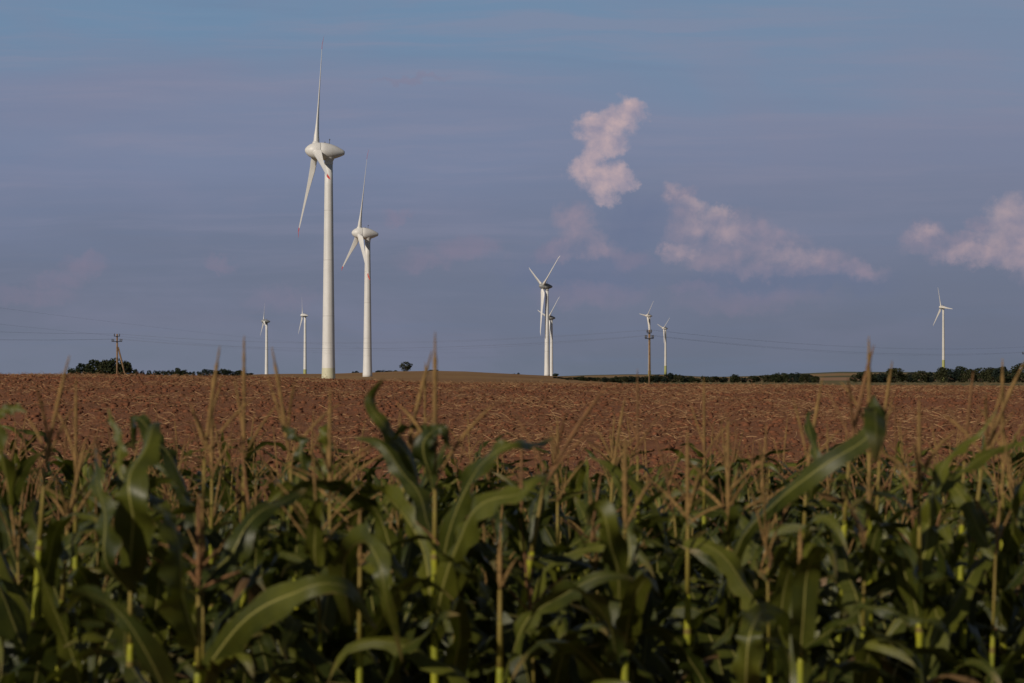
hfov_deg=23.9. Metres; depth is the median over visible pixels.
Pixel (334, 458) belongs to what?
maize plant
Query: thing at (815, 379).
tree
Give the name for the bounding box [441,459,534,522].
maize plant
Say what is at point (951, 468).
maize plant
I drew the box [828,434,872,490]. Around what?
maize plant
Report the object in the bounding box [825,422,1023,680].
maize plant
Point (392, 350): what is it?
power wire
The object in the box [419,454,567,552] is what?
maize plant
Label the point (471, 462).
maize plant
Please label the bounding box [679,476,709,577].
maize plant
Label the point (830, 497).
maize plant
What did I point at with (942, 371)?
tree
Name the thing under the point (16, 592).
maize plant
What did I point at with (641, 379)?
bush
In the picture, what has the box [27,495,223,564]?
maize plant
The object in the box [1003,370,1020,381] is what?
tree
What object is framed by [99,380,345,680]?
maize plant
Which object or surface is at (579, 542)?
maize plant
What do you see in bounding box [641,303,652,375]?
wind turbine
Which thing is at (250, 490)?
maize plant
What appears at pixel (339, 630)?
maize plant
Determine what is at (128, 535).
maize plant
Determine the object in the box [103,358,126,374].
tree
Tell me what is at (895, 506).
maize plant
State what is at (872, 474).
maize plant
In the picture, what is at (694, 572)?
maize plant
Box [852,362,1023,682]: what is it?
maize plant
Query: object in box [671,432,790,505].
maize plant
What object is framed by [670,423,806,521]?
maize plant
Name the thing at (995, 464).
maize plant
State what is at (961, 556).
maize plant
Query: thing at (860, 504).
maize plant
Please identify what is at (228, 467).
maize plant
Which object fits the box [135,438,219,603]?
maize plant
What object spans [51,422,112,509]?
maize plant
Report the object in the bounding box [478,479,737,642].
maize plant
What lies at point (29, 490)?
maize plant
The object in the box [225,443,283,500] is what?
maize plant
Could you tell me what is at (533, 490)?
maize plant
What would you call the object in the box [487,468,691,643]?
maize plant
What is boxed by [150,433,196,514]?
maize plant
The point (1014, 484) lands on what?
maize plant
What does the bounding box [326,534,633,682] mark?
maize plant
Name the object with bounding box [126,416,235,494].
maize plant
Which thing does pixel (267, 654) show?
maize stand
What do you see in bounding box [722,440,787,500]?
maize plant
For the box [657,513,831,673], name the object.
maize plant
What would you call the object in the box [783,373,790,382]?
tree
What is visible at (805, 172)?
sky
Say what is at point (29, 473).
maize plant
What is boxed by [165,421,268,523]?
maize plant
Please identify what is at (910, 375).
shrub
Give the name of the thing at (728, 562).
maize plant
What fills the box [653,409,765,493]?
maize plant
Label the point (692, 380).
bush
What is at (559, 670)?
maize plant
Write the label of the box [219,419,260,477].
maize plant
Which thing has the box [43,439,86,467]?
maize plant
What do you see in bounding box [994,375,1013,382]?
shrub
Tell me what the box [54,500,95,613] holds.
maize plant
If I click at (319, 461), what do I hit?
maize plant
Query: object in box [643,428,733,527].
maize plant
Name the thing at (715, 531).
maize plant
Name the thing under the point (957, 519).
maize plant
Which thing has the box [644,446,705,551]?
maize plant
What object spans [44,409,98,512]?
maize plant
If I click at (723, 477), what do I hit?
maize plant
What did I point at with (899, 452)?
maize plant
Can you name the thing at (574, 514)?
maize plant
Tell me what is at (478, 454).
maize plant
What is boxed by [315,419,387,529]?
maize plant
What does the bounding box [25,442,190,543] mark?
maize plant
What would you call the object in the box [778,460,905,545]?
maize plant
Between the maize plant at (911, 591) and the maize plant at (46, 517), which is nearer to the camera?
the maize plant at (911, 591)
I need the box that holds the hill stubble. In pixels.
[251,371,623,383]
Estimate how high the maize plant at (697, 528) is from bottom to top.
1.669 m
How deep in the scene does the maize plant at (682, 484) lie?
10.81 m
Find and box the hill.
[559,372,1021,380]
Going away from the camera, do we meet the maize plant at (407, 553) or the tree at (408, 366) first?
the maize plant at (407, 553)
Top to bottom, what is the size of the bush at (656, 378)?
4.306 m
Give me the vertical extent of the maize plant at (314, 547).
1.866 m
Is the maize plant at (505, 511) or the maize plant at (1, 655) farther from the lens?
the maize plant at (505, 511)
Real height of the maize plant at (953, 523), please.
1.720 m
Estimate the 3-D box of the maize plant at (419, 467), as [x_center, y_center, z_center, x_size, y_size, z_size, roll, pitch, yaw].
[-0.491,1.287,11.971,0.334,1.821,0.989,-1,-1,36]
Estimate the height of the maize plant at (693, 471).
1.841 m
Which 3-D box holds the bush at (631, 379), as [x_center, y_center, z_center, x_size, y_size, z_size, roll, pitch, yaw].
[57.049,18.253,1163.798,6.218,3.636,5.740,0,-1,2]
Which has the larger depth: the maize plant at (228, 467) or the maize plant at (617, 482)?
the maize plant at (228, 467)
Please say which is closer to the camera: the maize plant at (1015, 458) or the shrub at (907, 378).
the maize plant at (1015, 458)
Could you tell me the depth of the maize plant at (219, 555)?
5.89 m
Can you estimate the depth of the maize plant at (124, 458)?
11.88 m
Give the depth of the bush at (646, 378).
1152.14 m
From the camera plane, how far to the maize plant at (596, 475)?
12.37 m
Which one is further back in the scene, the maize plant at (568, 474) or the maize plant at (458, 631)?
the maize plant at (568, 474)
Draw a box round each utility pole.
[111,334,125,374]
[645,330,653,383]
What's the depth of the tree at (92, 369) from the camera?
1290.92 m
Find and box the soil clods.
[0,373,1023,497]
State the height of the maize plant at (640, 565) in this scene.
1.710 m
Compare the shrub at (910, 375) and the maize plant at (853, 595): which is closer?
the maize plant at (853, 595)
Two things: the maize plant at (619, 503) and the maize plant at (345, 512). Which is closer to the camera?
the maize plant at (345, 512)
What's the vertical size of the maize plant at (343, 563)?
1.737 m
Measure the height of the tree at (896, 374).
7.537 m
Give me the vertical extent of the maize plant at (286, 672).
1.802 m
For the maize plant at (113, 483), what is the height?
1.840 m
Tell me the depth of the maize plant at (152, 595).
5.75 m
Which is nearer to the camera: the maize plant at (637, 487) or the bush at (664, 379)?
the maize plant at (637, 487)
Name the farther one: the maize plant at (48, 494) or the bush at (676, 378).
the bush at (676, 378)
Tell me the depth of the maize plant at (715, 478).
8.81 m
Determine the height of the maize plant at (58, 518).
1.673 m
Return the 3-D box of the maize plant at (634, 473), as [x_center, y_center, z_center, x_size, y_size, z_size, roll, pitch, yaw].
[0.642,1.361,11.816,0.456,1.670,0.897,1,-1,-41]
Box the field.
[0,375,1023,521]
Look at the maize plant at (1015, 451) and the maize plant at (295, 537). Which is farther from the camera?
the maize plant at (1015, 451)
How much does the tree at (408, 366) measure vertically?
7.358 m
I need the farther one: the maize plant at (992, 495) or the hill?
the hill
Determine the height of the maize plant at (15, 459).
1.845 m
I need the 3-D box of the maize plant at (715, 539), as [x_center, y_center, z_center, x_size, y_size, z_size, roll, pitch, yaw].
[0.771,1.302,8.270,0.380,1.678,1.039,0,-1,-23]
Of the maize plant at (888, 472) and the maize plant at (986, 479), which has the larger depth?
the maize plant at (888, 472)
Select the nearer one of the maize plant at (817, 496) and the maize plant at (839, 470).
the maize plant at (817, 496)
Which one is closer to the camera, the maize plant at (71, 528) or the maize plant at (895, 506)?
the maize plant at (895, 506)
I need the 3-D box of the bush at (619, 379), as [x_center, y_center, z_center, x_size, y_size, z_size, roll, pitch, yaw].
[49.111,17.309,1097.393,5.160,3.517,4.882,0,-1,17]
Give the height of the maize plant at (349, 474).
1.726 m
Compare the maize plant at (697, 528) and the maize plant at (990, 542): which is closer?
the maize plant at (990, 542)
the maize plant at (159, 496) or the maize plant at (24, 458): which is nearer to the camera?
the maize plant at (159, 496)
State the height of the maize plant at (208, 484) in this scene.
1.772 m
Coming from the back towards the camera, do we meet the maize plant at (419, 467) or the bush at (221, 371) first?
the bush at (221, 371)
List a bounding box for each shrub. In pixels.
[849,374,862,382]
[871,373,879,382]
[876,372,886,382]
[900,373,909,382]
[904,372,918,381]
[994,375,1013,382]
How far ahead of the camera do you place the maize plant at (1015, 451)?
11.79 m
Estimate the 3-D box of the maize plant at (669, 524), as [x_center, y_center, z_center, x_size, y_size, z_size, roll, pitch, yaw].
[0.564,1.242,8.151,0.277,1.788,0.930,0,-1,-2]
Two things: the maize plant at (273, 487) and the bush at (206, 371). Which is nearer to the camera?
the maize plant at (273, 487)
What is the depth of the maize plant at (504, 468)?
11.88 m
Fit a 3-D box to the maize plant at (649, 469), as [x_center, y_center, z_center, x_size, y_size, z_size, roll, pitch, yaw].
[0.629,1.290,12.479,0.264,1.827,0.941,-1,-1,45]
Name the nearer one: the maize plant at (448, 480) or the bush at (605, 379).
the maize plant at (448, 480)
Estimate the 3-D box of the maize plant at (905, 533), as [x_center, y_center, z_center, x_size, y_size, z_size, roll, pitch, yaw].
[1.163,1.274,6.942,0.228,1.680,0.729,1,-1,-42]
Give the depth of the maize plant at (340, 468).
12.72 m
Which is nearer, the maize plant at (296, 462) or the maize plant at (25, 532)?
the maize plant at (25, 532)
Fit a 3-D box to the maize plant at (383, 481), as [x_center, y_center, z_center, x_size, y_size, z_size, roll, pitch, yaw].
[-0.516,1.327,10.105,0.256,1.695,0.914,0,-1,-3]
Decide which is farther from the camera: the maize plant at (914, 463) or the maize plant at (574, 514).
the maize plant at (914, 463)
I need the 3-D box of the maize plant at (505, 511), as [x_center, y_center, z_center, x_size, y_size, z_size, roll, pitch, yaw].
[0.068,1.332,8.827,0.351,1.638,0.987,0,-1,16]
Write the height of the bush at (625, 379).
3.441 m
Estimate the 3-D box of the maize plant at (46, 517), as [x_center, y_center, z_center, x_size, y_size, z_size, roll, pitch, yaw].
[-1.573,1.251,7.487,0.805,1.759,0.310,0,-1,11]
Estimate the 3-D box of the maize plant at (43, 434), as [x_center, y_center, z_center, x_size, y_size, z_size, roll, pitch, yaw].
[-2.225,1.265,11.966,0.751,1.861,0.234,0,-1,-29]
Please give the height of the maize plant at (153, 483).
1.855 m
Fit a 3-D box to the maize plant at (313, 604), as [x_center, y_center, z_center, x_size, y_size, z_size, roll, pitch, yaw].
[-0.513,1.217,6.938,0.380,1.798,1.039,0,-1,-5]
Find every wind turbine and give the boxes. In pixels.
[260,305,269,373]
[298,38,344,378]
[298,309,307,373]
[342,154,377,376]
[529,256,559,375]
[538,298,558,375]
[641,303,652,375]
[659,321,667,374]
[933,290,951,380]
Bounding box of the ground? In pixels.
[622,380,1023,385]
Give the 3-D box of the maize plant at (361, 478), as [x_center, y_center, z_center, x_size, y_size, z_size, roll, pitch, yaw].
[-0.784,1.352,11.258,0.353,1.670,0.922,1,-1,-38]
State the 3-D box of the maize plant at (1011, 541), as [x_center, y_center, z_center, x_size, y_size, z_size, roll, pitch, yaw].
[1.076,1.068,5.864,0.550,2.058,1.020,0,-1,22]
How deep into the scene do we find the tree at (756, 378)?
1178.75 m
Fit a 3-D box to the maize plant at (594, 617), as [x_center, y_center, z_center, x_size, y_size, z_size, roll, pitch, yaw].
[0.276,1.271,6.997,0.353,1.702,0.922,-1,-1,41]
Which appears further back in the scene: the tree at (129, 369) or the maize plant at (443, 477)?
the tree at (129, 369)
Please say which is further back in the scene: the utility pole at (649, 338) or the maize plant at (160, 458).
the utility pole at (649, 338)
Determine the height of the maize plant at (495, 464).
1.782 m
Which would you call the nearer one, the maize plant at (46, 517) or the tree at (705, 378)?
the maize plant at (46, 517)
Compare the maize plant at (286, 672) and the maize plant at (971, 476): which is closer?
the maize plant at (286, 672)
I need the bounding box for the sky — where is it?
[0,0,1023,376]
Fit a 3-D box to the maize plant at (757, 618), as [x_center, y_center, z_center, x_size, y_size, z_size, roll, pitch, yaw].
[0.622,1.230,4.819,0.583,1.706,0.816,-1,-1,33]
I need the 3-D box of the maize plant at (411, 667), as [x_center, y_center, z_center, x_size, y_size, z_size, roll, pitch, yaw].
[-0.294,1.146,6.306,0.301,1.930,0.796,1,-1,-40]
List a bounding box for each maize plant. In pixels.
[0,355,98,682]
[0,429,43,665]
[0,434,17,487]
[0,438,150,682]
[0,469,37,656]
[0,481,88,682]
[0,540,17,640]
[0,639,2,676]
[1,409,140,486]
[4,379,225,682]
[5,414,59,511]
[5,484,88,662]
[6,467,91,682]
[8,416,37,507]
[10,471,156,600]
[15,442,235,666]
[16,425,44,616]
[16,468,116,571]
[20,479,94,592]
[24,505,215,682]
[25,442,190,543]
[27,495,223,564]
[31,437,62,483]
[31,445,94,524]
[41,418,216,507]
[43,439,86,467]
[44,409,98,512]
[45,648,121,682]
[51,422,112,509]
[53,436,140,513]
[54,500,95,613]
[64,476,353,682]
[66,408,176,682]
[77,418,196,519]
[77,469,279,657]
[81,454,117,563]
[83,452,220,560]
[87,337,408,677]
[92,429,117,579]
[98,415,129,489]
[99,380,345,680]
[113,346,328,682]
[115,464,278,575]
[119,504,173,682]
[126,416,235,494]
[130,410,180,492]
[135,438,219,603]
[148,439,241,517]
[148,488,377,682]
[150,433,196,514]
[153,439,274,507]
[161,433,233,492]
[163,455,228,507]
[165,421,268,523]
[169,421,231,543]
[178,434,268,515]
[189,472,287,677]
[213,446,279,603]
[215,410,267,506]
[217,429,284,675]
[218,346,340,682]
[218,430,312,531]
[218,509,459,682]
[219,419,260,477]
[222,504,374,581]
[223,443,390,682]
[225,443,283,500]
[248,442,289,520]
[249,409,364,498]
[253,388,397,682]
[253,428,306,520]
[256,426,316,475]
[261,482,334,577]
[274,475,478,616]
[275,494,342,609]
[278,413,421,682]
[279,350,496,682]
[289,509,416,682]
[294,333,555,682]
[303,427,346,478]
[307,437,438,679]
[308,468,382,529]
[309,438,353,494]
[314,442,345,507]
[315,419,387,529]
[315,465,341,529]
[316,445,421,483]
[326,485,389,524]
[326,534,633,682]
[331,466,519,516]
[336,367,528,651]
[339,455,381,482]
[365,473,390,485]
[367,382,654,682]
[373,478,431,632]
[388,426,504,501]
[395,423,666,682]
[400,524,584,682]
[404,419,446,498]
[408,483,495,682]
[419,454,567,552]
[438,445,458,506]
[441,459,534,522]
[444,410,514,507]
[451,433,561,545]
[454,450,552,490]
[469,487,551,660]
[474,429,518,482]
[475,520,607,682]
[478,417,703,659]
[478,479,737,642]
[481,457,520,544]
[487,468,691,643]
[488,453,519,482]
[492,435,641,581]
[493,450,560,491]
[503,507,573,558]
[511,437,660,682]
[530,424,588,514]
[533,430,854,682]
[536,441,551,482]
[548,468,583,542]
[553,419,638,523]
[560,369,758,575]
[568,490,644,619]
[568,508,836,682]
[570,437,814,598]
[574,398,635,620]
[574,437,653,496]
[584,428,635,483]
[587,426,661,512]
[587,493,671,623]
[589,417,627,491]
[590,443,676,510]
[595,420,683,486]
[598,442,749,519]
[616,381,782,603]
[623,431,696,512]
[633,453,681,502]
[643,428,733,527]
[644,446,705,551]
[648,446,701,582]
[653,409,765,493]
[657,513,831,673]
[662,394,886,682]
[663,426,859,584]
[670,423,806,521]
[670,443,925,682]
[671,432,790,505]
[672,466,708,533]
[674,424,722,537]
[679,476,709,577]
[690,337,1001,680]
[693,345,1000,682]
[693,422,749,576]
[697,417,841,532]
[697,422,882,658]
[706,426,750,576]
[706,479,752,548]
[708,433,782,534]
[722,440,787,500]
[725,498,798,583]
[731,528,950,682]
[742,376,883,638]
[746,452,873,497]
[749,423,788,495]
[764,453,790,485]
[767,491,844,645]
[771,360,893,682]
[771,465,904,537]
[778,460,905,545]
[787,471,843,565]
[807,450,946,564]
[814,485,885,660]
[818,416,931,499]
[819,453,978,682]
[820,371,1023,672]
[823,435,1023,682]
[824,429,1002,682]
[824,456,958,521]
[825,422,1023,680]
[826,399,1019,682]
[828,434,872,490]
[833,423,972,529]
[836,424,998,517]
[836,451,884,516]
[841,435,895,487]
[848,522,1022,565]
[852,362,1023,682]
[855,423,1008,550]
[855,445,948,604]
[860,452,898,474]
[861,436,1008,546]
[864,494,980,589]
[873,359,1023,682]
[882,473,955,616]
[883,407,965,476]
[885,420,933,498]
[897,432,977,475]
[902,456,960,530]
[937,434,965,524]
[947,423,991,612]
[948,479,1022,619]
[953,426,1023,515]
[953,439,1023,491]
[958,460,1011,512]
[958,516,1014,654]
[962,452,1012,488]
[965,457,1020,491]
[967,457,1023,522]
[988,434,1023,502]
[996,482,1023,563]
[999,479,1022,566]
[1002,517,1023,645]
[1006,421,1023,481]
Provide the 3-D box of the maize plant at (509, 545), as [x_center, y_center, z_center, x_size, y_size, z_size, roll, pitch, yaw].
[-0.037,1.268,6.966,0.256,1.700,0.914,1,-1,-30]
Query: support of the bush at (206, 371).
on the hill stubble
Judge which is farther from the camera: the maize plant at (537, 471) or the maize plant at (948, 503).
the maize plant at (537, 471)
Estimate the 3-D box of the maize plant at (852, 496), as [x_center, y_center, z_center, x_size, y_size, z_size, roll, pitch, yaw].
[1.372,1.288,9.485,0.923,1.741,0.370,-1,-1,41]
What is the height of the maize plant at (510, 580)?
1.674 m
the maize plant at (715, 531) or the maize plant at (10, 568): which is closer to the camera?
the maize plant at (10, 568)
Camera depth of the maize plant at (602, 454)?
10.72 m
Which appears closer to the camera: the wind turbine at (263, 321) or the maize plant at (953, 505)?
the maize plant at (953, 505)
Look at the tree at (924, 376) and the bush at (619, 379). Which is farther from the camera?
the tree at (924, 376)
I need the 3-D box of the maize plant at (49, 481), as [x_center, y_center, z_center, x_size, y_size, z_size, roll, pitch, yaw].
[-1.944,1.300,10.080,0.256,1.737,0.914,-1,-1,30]
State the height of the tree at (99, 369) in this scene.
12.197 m
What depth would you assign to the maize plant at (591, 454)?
11.29 m
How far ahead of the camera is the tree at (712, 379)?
1177.86 m
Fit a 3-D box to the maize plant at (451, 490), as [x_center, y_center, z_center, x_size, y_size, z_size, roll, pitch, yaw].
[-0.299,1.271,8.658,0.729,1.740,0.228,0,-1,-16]
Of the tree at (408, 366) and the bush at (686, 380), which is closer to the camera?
the bush at (686, 380)
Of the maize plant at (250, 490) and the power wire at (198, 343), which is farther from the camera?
the power wire at (198, 343)
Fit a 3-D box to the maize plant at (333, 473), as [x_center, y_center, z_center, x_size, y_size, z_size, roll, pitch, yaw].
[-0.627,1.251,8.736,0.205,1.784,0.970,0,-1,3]
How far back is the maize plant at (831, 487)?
8.13 m
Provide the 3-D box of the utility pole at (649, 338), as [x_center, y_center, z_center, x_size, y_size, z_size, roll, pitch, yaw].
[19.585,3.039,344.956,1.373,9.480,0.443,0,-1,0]
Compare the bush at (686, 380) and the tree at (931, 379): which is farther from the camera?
the tree at (931, 379)
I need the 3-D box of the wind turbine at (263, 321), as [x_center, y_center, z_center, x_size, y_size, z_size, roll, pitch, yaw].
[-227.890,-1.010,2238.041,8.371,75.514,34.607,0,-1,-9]
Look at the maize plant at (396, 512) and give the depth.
6.96 m
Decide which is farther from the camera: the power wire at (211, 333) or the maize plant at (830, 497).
the power wire at (211, 333)
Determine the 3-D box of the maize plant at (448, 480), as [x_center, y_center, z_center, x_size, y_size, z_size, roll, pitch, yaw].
[-0.235,1.096,7.628,0.762,2.062,0.182,0,-1,-6]
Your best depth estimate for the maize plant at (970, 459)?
11.28 m
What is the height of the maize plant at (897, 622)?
2.115 m
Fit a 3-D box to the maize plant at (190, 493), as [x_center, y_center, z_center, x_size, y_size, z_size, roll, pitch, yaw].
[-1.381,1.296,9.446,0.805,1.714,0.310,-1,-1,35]
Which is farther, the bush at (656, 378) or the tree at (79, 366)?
the tree at (79, 366)
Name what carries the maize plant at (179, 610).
on the field
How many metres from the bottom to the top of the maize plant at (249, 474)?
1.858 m
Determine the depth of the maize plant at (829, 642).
6.45 m
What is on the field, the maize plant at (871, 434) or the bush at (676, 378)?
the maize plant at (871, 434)
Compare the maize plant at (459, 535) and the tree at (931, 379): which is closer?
the maize plant at (459, 535)
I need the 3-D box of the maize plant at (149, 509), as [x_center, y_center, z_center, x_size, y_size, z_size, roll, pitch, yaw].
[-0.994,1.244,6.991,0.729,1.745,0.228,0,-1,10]
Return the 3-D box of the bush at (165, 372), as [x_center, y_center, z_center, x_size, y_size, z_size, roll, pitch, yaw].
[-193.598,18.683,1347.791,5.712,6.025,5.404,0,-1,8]
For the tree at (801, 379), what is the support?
on the ground
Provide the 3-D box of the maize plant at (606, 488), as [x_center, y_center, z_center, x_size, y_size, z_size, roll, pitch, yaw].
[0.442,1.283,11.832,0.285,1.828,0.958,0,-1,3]
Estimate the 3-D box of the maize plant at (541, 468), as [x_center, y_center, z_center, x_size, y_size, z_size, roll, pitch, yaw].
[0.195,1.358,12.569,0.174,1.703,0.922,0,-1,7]
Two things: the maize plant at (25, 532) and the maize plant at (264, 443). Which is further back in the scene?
the maize plant at (264, 443)
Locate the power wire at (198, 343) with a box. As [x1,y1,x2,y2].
[3,324,478,357]
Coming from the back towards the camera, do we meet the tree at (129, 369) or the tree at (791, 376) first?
the tree at (129, 369)
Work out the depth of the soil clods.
69.15 m
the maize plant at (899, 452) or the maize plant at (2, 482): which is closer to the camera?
the maize plant at (2, 482)
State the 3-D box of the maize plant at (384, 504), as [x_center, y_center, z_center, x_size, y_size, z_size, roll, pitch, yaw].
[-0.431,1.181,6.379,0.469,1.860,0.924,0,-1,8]
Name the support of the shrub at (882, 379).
on the ground
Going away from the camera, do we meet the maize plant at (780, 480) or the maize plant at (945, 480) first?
the maize plant at (945, 480)
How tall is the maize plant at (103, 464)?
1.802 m
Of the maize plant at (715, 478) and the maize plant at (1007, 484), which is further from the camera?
the maize plant at (1007, 484)
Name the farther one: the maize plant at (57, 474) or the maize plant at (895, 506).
the maize plant at (57, 474)
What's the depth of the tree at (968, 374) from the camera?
1203.72 m
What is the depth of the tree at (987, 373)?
1207.73 m
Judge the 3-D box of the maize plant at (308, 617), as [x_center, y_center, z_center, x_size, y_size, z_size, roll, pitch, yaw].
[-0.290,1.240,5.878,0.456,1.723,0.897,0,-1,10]
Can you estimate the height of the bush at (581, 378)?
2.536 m
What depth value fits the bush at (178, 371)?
1264.01 m
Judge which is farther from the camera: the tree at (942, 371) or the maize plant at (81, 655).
the tree at (942, 371)
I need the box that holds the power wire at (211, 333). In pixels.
[4,308,504,352]
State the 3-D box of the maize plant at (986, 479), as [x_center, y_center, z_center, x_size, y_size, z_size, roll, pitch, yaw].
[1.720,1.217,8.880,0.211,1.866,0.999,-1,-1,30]
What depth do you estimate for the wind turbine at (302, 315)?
2239.49 m
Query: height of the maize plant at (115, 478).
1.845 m
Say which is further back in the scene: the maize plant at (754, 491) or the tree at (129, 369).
the tree at (129, 369)
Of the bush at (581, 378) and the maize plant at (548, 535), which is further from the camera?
the bush at (581, 378)
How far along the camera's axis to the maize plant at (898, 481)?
10.07 m
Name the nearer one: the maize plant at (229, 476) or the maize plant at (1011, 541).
the maize plant at (1011, 541)
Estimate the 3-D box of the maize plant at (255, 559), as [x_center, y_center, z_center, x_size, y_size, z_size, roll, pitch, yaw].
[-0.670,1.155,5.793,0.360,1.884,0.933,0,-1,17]
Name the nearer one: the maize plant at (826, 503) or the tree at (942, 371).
the maize plant at (826, 503)
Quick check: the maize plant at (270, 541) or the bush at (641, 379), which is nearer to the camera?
the maize plant at (270, 541)
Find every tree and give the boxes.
[67,368,81,374]
[76,363,91,371]
[82,359,101,374]
[94,360,115,374]
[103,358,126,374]
[114,361,132,374]
[399,362,412,370]
[701,376,709,382]
[709,376,719,382]
[716,377,728,382]
[729,374,740,382]
[740,377,746,382]
[747,375,763,382]
[762,374,771,382]
[771,373,782,382]
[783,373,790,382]
[788,373,796,382]
[794,372,803,382]
[798,374,808,382]
[809,376,819,382]
[856,371,877,382]
[885,368,906,382]
[912,370,930,382]
[926,371,939,382]
[933,367,948,382]
[945,368,960,382]
[954,366,967,381]
[961,369,977,382]
[974,368,985,381]
[981,367,994,382]
[991,366,1008,380]
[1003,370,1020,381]
[1011,363,1023,382]
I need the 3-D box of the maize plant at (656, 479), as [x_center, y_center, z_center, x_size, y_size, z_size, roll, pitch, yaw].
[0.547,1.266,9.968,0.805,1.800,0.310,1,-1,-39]
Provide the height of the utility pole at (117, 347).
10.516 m
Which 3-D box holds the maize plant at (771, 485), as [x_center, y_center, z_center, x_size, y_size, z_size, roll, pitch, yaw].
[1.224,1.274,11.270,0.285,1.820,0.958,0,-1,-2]
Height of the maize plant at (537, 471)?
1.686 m
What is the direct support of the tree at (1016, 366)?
on the ground
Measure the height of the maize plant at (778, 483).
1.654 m
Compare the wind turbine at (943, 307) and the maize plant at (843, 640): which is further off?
the wind turbine at (943, 307)
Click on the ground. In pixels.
(914, 383)
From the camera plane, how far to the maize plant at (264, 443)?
11.25 m
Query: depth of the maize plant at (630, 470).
8.79 m
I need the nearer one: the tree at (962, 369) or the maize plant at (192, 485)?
the maize plant at (192, 485)
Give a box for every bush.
[161,370,169,375]
[172,368,182,375]
[202,369,211,375]
[219,369,230,375]
[223,370,237,375]
[577,376,587,380]
[602,377,611,381]
[614,376,623,382]
[622,376,628,382]
[628,376,636,382]
[638,376,645,382]
[644,376,653,382]
[652,374,660,382]
[661,373,673,382]
[674,374,683,382]
[679,375,689,382]
[689,378,701,382]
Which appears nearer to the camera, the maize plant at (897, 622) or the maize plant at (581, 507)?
the maize plant at (897, 622)
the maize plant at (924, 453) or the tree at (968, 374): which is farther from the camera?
the tree at (968, 374)
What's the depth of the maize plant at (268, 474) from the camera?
10.00 m
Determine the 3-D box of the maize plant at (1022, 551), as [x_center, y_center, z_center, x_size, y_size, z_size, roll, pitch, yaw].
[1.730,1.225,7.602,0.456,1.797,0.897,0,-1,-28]
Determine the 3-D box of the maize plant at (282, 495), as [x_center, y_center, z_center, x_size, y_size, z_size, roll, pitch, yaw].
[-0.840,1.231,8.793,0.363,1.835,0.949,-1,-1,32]
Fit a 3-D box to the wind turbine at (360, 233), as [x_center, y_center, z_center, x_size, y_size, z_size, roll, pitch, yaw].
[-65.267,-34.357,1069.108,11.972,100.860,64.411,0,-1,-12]
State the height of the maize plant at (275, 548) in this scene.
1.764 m
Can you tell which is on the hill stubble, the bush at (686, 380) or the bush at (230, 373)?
the bush at (230, 373)
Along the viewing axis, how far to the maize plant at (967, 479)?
11.33 m
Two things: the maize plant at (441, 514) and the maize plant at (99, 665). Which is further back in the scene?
the maize plant at (441, 514)
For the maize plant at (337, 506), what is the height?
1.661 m
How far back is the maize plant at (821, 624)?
5.78 m
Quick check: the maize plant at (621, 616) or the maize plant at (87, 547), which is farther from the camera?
the maize plant at (87, 547)
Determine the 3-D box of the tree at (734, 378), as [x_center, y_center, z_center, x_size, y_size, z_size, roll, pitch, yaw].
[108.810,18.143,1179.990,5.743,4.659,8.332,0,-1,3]
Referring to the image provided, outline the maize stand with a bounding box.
[0,444,1023,682]
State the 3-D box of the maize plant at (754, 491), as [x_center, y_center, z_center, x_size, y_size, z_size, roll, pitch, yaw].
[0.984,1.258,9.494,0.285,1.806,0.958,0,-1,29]
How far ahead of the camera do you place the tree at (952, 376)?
1178.71 m
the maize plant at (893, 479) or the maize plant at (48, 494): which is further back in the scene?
the maize plant at (893, 479)
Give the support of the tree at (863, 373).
on the ground
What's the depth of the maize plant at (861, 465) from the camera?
11.35 m
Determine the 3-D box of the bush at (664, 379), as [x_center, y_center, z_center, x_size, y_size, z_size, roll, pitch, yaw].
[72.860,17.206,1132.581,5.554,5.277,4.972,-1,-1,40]
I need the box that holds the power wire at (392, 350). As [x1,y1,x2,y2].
[125,335,650,350]
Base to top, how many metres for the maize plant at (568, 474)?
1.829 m
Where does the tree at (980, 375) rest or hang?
on the ground
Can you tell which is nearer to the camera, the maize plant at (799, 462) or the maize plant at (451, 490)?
the maize plant at (451, 490)
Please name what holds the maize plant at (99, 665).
on the field
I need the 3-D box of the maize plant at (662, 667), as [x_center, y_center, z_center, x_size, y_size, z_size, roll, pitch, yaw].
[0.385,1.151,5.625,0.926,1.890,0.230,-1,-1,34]
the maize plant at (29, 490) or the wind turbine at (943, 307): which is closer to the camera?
the maize plant at (29, 490)
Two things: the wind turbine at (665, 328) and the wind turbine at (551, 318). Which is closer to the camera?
the wind turbine at (551, 318)
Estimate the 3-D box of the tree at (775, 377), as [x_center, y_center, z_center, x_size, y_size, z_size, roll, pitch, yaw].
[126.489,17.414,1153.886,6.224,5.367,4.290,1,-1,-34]
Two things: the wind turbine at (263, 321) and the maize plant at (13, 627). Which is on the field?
the maize plant at (13, 627)
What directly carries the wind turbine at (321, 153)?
on the ground
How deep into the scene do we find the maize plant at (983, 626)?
6.23 m
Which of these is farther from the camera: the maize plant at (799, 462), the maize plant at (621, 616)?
the maize plant at (799, 462)
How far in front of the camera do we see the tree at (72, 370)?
1276.03 m
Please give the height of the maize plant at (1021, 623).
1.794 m
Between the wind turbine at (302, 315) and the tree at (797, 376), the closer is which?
the tree at (797, 376)
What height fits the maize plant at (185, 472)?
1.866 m
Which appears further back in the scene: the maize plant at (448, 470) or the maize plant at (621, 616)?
the maize plant at (448, 470)
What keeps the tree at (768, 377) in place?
on the ground

